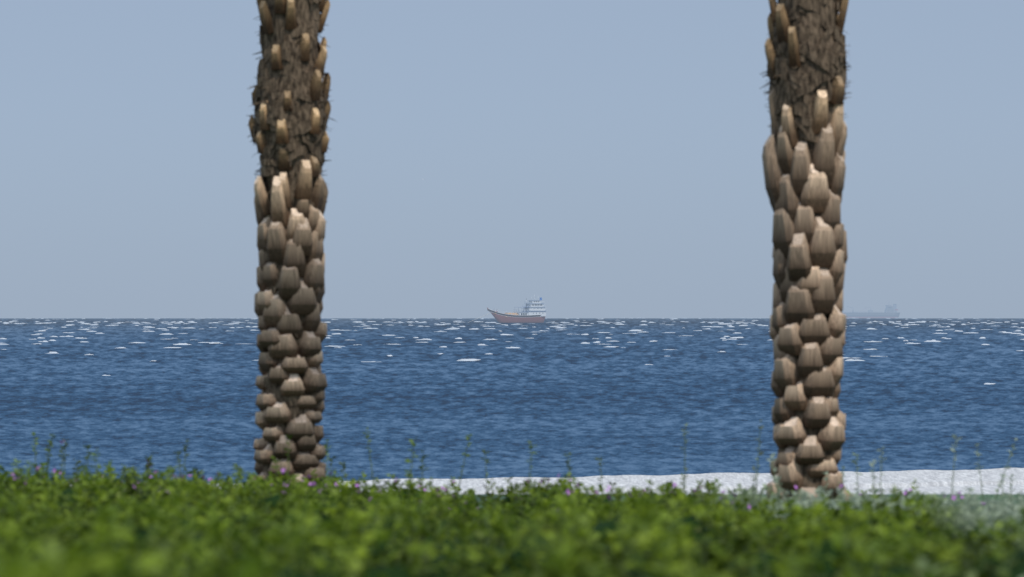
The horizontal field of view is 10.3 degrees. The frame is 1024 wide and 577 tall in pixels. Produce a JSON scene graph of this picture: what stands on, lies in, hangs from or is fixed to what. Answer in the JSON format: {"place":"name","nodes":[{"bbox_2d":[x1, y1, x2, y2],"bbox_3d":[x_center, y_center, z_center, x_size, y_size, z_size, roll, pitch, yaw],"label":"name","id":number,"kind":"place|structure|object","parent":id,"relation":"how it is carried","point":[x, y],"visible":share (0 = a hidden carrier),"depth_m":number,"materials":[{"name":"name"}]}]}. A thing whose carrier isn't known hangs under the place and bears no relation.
{"place":"outdoors","nodes":[
{"label":"outdoors","id":0,"kind":"place"},
{"bbox_2d":[0,318,1023,483],"bbox_3d":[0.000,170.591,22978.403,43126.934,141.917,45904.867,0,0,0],"label":"sea","id":1,"kind":"structure","parent":0,"point":[554,394],"depth_m":303.57,"materials":[{"name":"liquid"}]},
{"bbox_2d":[468,295,545,322],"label":"fishing boat","id":2,"kind":"object","parent":1,"relation":"on","point":[533,311],"visible":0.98,"depth_m":2648.24,"materials":[{"name":"red"}]},
{"bbox_2d":[0,318,1023,383],"bbox_3d":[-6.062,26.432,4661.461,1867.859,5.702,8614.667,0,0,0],"label":"whitecaps","id":3,"kind":"object","parent":1,"relation":"on","point":[180,322],"visible":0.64,"depth_m":1597.88,"materials":[{"name":"white liquid"}]},
{"bbox_2d":[842,302,899,317],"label":"tanker ship","id":4,"kind":"object","parent":1,"relation":"on","point":[890,311],"visible":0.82,"depth_m":9994.03,"materials":[{"name":"grey metal"}]},
{"bbox_2d":[0,0,1023,317],"label":"sky","id":5,"kind":"structure","parent":0,"point":[588,158],"materials":[{"name":"blue"}]},
{"bbox_2d":[452,484,1023,507],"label":"beach ground","id":6,"kind":"structure","parent":0,"point":[989,491],"depth_m":138.43,"materials":[{"name":"grey sand"}]},
{"bbox_2d":[246,0,335,492],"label":"palm tree","id":7,"kind":"object","parent":6,"relation":"on","point":[288,126],"visible":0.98,"depth_m":47.78,"materials":[{"name":"brown plant"}]},
{"bbox_2d":[0,419,1023,576],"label":"ground cover plants","id":8,"kind":"object","parent":6,"relation":"on","point":[111,525],"visible":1,"depth_m":17.52,"materials":[{"name":"green plant"}]},
{"bbox_2d":[72,468,1023,493],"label":"sandy beach","id":9,"kind":"structure","parent":6,"relation":"on","point":[891,479],"depth_m":146.12,"materials":[{"name":"white sand"}]},
{"bbox_2d":[760,0,852,504],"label":"palm tree","id":10,"kind":"object","parent":6,"relation":"on","point":[803,160],"visible":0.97,"depth_m":43.78,"materials":[{"name":"brown plant"}]}
]}

